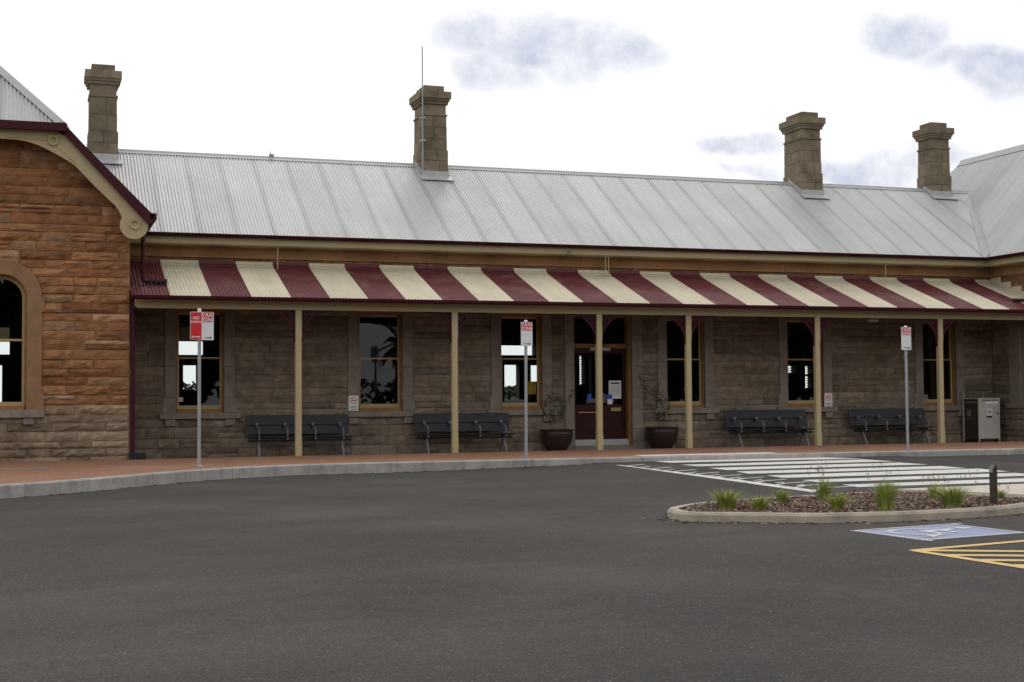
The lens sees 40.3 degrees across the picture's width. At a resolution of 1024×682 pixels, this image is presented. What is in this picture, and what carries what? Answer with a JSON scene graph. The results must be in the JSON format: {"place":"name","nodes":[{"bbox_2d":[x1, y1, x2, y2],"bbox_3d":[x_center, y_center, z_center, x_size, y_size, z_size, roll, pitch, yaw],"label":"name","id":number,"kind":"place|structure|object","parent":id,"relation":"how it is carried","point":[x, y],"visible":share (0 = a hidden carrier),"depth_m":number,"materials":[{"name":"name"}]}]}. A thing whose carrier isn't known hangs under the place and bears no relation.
{"place":"outdoors","nodes":[
{"label":"outdoors","id":0,"kind":"place"},
{"bbox_2d":[0,454,1023,681],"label":"road","id":1,"kind":"structure","parent":0,"point":[575,573],"depth_m":10.63,"materials":[{"name":"grey asphalt"}]},
{"bbox_2d":[0,448,1023,498],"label":"kerb","id":2,"kind":"structure","parent":1,"relation":"on","point":[27,489],"depth_m":26.57,"materials":[{"name":"concrete"}]},
{"bbox_2d":[24,462,1023,524],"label":"leaf litter","id":3,"kind":"object","parent":1,"relation":"on","point":[676,520],"visible":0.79,"depth_m":16.04,"materials":[{"name":"brown plant"}]},
{"bbox_2d":[619,457,1023,491],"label":"pedestrian crossing markings","id":4,"kind":"object","parent":1,"relation":"on","point":[951,470],"visible":0.96,"depth_m":24.09,"materials":[{"name":"white paint"}]},
{"bbox_2d":[667,491,1023,522],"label":"island kerb","id":5,"kind":"structure","parent":1,"relation":"on","point":[674,512],"depth_m":15.80,"materials":[{"name":"concrete"}]},
{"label":"island soil","id":6,"kind":"structure","parent":5,"relation":"in","visible":0},
{"bbox_2d":[705,477,747,508],"bbox_3d":[2.511,1.791,16.452,0.687,0.405,0.681,0,-2,-19],"label":"grass tuft","id":7,"kind":"object","parent":6,"relation":"on","point":[726,501],"visible":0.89,"depth_m":16.35,"materials":[{"name":"green plant"}]},
{"bbox_2d":[742,495,773,510],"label":"grass tuft","id":8,"kind":"object","parent":6,"relation":"on","point":[761,504],"visible":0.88,"depth_m":16.11,"materials":[{"name":"green plant"}]},
{"bbox_2d":[768,483,791,501],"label":"grass tuft","id":9,"kind":"object","parent":6,"relation":"on","point":[781,497],"visible":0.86,"depth_m":17.40,"materials":[{"name":"green plant"}]},
{"bbox_2d":[806,461,839,499],"bbox_3d":[3.956,1.774,17.685,0.488,0.518,0.499,0,-2,-19],"label":"grass tuft","id":10,"kind":"object","parent":6,"relation":"on","point":[824,488],"visible":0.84,"depth_m":17.63,"materials":[{"name":"green plant"}]},
{"bbox_2d":[818,488,853,510],"bbox_3d":[3.761,1.810,16.134,0.445,0.323,0.460,-1,-2,16],"label":"grass tuft","id":11,"kind":"object","parent":6,"relation":"on","point":[837,502],"visible":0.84,"depth_m":16.08,"materials":[{"name":"green plant"}]},
{"bbox_2d":[678,491,1023,512],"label":"bark mulch","id":12,"kind":"object","parent":6,"relation":"on","point":[909,501],"visible":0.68,"depth_m":16.84,"materials":[{"name":"brown wood"}]},
{"bbox_2d":[865,461,904,510],"bbox_3d":[4.301,1.678,16.107,0.567,0.578,0.522,0,-2,-19],"label":"grass tuft","id":13,"kind":"object","parent":6,"relation":"on","point":[886,497],"visible":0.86,"depth_m":16.03,"materials":[{"name":"green plant"}]},
{"bbox_2d":[917,472,949,499],"bbox_3d":[5.346,1.846,17.710,0.439,0.358,0.449,0,-2,1],"label":"grass tuft","id":14,"kind":"object","parent":6,"relation":"on","point":[931,494],"visible":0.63,"depth_m":17.66,"materials":[{"name":"green plant"}]},
{"bbox_2d":[923,470,978,506],"bbox_3d":[5.181,1.751,16.540,0.731,0.455,0.731,-1,-2,15],"label":"grass tuft","id":15,"kind":"object","parent":6,"relation":"on","point":[953,497],"visible":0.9,"depth_m":16.43,"materials":[{"name":"green plant"}]},
{"bbox_2d":[989,465,997,505],"bbox_3d":[5.759,1.737,16.730,0.121,0.510,0.101,0,-2,-19],"label":"bollard","id":16,"kind":"object","parent":6,"relation":"on","point":[993,485],"visible":0.84,"depth_m":16.70,"materials":[{"name":"wood"}]},
{"bbox_2d":[986,483,1009,497],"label":"grass tuft","id":17,"kind":"object","parent":6,"relation":"on","point":[1002,494],"visible":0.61,"depth_m":17.72,"materials":[{"name":"green plant"}]},
{"bbox_2d":[851,524,1019,540],"bbox_3d":[4.413,1.975,14.466,1.570,0.001,1.160,1,-3,-29],"label":"blue accessible bay panel","id":18,"kind":"object","parent":1,"relation":"on","point":[969,531],"visible":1,"depth_m":14.44,"materials":[{"name":"paint"}]},
{"bbox_2d":[853,523,1023,540],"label":"wheelchair symbol marking","id":19,"kind":"object","parent":18,"relation":"on","point":[923,530],"visible":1,"depth_m":14.43,"materials":[{"name":"white paint"}]},
{"bbox_2d":[898,484,1023,496],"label":"refuge paving","id":20,"kind":"structure","parent":1,"relation":"on","point":[1015,490],"depth_m":18.89,"materials":[{"name":"beige concrete"}]},
{"bbox_2d":[909,540,1023,567],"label":"yellow hatched marking","id":21,"kind":"object","parent":1,"relation":"on","point":[925,550],"visible":1,"depth_m":12.39,"materials":[{"name":"paint"}]},
{"bbox_2d":[0,441,1023,483],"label":"footpath","id":22,"kind":"structure","parent":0,"point":[57,470],"depth_m":28.65,"materials":[{"name":"brick"}]},
{"bbox_2d":[14,468,44,468],"bbox_3d":[-8.966,2.309,25.230,1.112,0.006,0.140,0,-2,-19],"label":"drain strip","id":23,"kind":"object","parent":22,"relation":"on","point":[29,468],"visible":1,"depth_m":25.27,"materials":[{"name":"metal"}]},
{"bbox_2d":[190,308,213,465],"bbox_3d":[-5.752,0.854,25.889,0.432,2.920,0.150,0,-2,-19],"label":"street sign","id":24,"kind":"object","parent":22,"relation":"on","point":[201,325],"visible":1,"depth_m":25.86,"materials":[{"name":"metal"}]},
{"bbox_2d":[246,414,352,456],"bbox_3d":[-4.844,2.158,31.912,2.360,0.935,0.620,0,-2,-19],"label":"bench","id":25,"kind":"object","parent":22,"relation":"on","point":[279,424],"visible":0.93,"depth_m":32.03,"materials":[{"name":"metal"}]},
{"bbox_2d":[413,413,514,452],"bbox_3d":[-1.123,2.184,33.184,2.360,0.935,0.620,0,-2,-19],"label":"bench","id":26,"kind":"object","parent":22,"relation":"on","point":[434,422],"visible":0.94,"depth_m":33.29,"materials":[{"name":"metal"}]},
{"bbox_2d":[521,320,532,459],"bbox_3d":[0.284,0.963,27.615,0.242,2.759,0.150,0,-2,-19],"label":"street sign","id":27,"kind":"object","parent":22,"relation":"on","point":[526,334],"visible":1,"depth_m":27.60,"materials":[{"name":"metal"}]},
{"bbox_2d":[539,429,573,450],"bbox_3d":[1.085,2.412,34.056,0.840,0.519,0.840,0,-2,-19],"label":"plant pot","id":28,"kind":"object","parent":22,"relation":"on","point":[556,440],"visible":0.99,"depth_m":33.76,"materials":[{"name":"red ceramic"}]},
{"bbox_2d":[541,387,574,429],"bbox_3d":[1.030,1.454,34.318,0.947,1.545,0.881,0,-2,-19],"label":"potted shrub","id":29,"kind":"object","parent":28,"relation":"on","point":[550,414],"visible":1,"depth_m":34.07,"materials":[{"name":"green plant"}]},
{"bbox_2d":[645,427,678,448],"bbox_3d":[3.756,2.421,34.969,0.862,0.537,0.862,0,-2,-19],"label":"plant pot","id":30,"kind":"object","parent":22,"relation":"on","point":[661,437],"visible":0.98,"depth_m":34.66,"materials":[{"name":"red ceramic"}]},
{"bbox_2d":[638,375,671,426],"bbox_3d":[3.619,1.537,34.958,0.864,1.356,0.389,0,-2,-11],"label":"potted shrub","id":31,"kind":"object","parent":30,"relation":"on","point":[663,414],"visible":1,"depth_m":34.99,"materials":[{"name":"green plant"}]},
{"bbox_2d":[635,452,770,455],"bbox_3d":[4.118,2.388,29.462,3.208,0.001,0.590,0,-2,-19],"label":"pale tactile strip","id":32,"kind":"object","parent":22,"relation":"on","point":[705,454],"visible":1,"depth_m":29.41,"materials":[{"name":"white paint"}]},
{"bbox_2d":[724,409,813,446],"bbox_3d":[6.638,2.238,35.835,2.360,0.935,0.620,0,-2,-19],"label":"bench","id":33,"kind":"object","parent":22,"relation":"on","point":[754,418],"visible":0.96,"depth_m":35.94,"materials":[{"name":"metal"}]},
{"bbox_2d":[847,408,935,443],"bbox_3d":[10.091,2.262,37.015,2.360,0.935,0.620,0,-2,-19],"label":"bench","id":34,"kind":"object","parent":22,"relation":"on","point":[897,416],"visible":0.9,"depth_m":37.13,"materials":[{"name":"metal"}]},
{"bbox_2d":[901,326,910,451],"bbox_3d":[8.545,1.030,30.295,0.248,2.728,0.150,0,-2,-19],"label":"street sign","id":35,"kind":"object","parent":22,"relation":"on","point":[905,338],"visible":1,"depth_m":30.28,"materials":[{"name":"metal"}]},
{"bbox_2d":[962,392,999,441],"bbox_3d":[12.759,2.060,37.962,0.691,1.343,0.708,0,-2,-19],"label":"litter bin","id":36,"kind":"object","parent":22,"relation":"on","point":[981,418],"visible":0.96,"depth_m":37.70,"materials":[{"name":"grey metal"}]},
{"bbox_2d":[979,399,998,438],"bbox_3d":[12.868,2.098,37.640,0.615,1.058,0.031,0,-2,-19],"label":"door","id":37,"kind":"structure","parent":36,"relation":"in","point":[989,408],"depth_m":37.64,"materials":[{"name":"silver metal"}]},
{"bbox_2d":[0,0,1023,401],"label":"sky","id":38,"kind":"structure","parent":0,"point":[685,88],"materials":[{"name":"white"}]},
{"bbox_3d":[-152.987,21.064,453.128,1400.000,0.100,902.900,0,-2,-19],"label":"ground","id":39,"kind":"structure","parent":0,"visible":0},
{"bbox_2d":[183,381,195,389],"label":"bush","id":40,"kind":"object","parent":39,"relation":"on","point":[189,387],"visible":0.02,"depth_m":58.78,"materials":[{"name":"green plant"}]},
{"bbox_2d":[505,385,515,399],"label":"bush","id":41,"kind":"object","parent":39,"relation":"on","point":[510,392],"visible":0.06,"depth_m":58.95,"materials":[{"name":"green plant"}]},
{"bbox_2d":[0,46,1023,461],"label":"station building","id":42,"kind":"structure","parent":39,"relation":"on","point":[394,296],"depth_m":34.35,"materials":[{"name":"stone"}]},
{"bbox_2d":[0,259,44,424],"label":"arched window","id":43,"kind":"structure","parent":42,"relation":"in","point":[31,407],"depth_m":28.49,"materials":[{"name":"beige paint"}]},
{"bbox_2d":[159,309,239,425],"bbox_3d":[-7.111,0.452,31.819,1.790,2.946,0.330,0,-2,-19],"label":"window","id":44,"kind":"structure","parent":42,"relation":"in","point":[172,410],"depth_m":31.80,"materials":[{"name":"beige paint"}]},
{"bbox_2d":[349,396,357,410],"bbox_3d":[-3.725,1.461,32.837,0.232,0.355,0.011,0,-2,-19],"label":"no smoking notice","id":45,"kind":"object","parent":42,"relation":"attached to","point":[353,403],"visible":1,"depth_m":32.83,"materials":[{"name":"white plastic"}]},
{"bbox_2d":[343,311,417,423],"bbox_3d":[-3.137,0.480,33.177,1.790,2.946,0.330,0,-2,-19],"label":"window","id":46,"kind":"structure","parent":42,"relation":"in","point":[405,407],"depth_m":33.21,"materials":[{"name":"beige paint"}]},
{"bbox_2d":[487,313,557,420],"bbox_3d":[0.215,0.503,34.322,1.790,2.946,0.330,0,-2,-19],"label":"window","id":47,"kind":"structure","parent":42,"relation":"in","point":[543,321],"depth_m":34.37,"materials":[{"name":"beige paint"}]},
{"bbox_2d":[574,348,595,438],"bbox_3d":[1.854,1.323,35.043,0.729,2.281,0.100,0,-2,-19],"label":"door","id":48,"kind":"structure","parent":42,"relation":"in","point":[585,415],"depth_m":35.03,"materials":[{"name":"red paint"}]},
{"bbox_2d":[602,348,625,438],"bbox_3d":[2.543,1.328,35.291,0.719,2.281,0.075,0,-2,-19],"label":"door","id":49,"kind":"structure","parent":42,"relation":"in","point":[614,416],"depth_m":35.31,"materials":[{"name":"red paint"}]},
{"bbox_2d":[654,315,719,419],"bbox_3d":[4.423,0.532,35.760,1.790,2.946,0.330,0,-2,-19],"label":"window","id":50,"kind":"structure","parent":42,"relation":"in","point":[705,353],"depth_m":35.81,"materials":[{"name":"beige paint"}]},
{"bbox_2d":[776,317,837,417],"bbox_3d":[7.721,0.555,36.886,1.790,2.946,0.330,0,-2,-19],"label":"window","id":51,"kind":"structure","parent":42,"relation":"in","point":[784,403],"depth_m":36.84,"materials":[{"name":"beige paint"}]},
{"bbox_2d":[824,393,831,406],"bbox_3d":[8.376,1.567,36.971,0.233,0.372,0.011,0,-2,-19],"label":"no smoking notice","id":52,"kind":"object","parent":42,"relation":"attached to","point":[828,399],"visible":1,"depth_m":36.97,"materials":[{"name":"white plastic"}]},
{"bbox_2d":[913,320,965,415],"bbox_3d":[11.670,0.582,38.236,1.790,2.946,0.330,0,-2,-19],"label":"window","id":53,"kind":"structure","parent":42,"relation":"in","point":[956,350],"depth_m":38.31,"materials":[{"name":"beige paint"}]},
{"bbox_2d":[1005,320,1023,407],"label":"side window","id":54,"kind":"structure","parent":42,"relation":"in","point":[1014,330],"depth_m":37.78,"materials":[{"name":"stone"}]}
]}

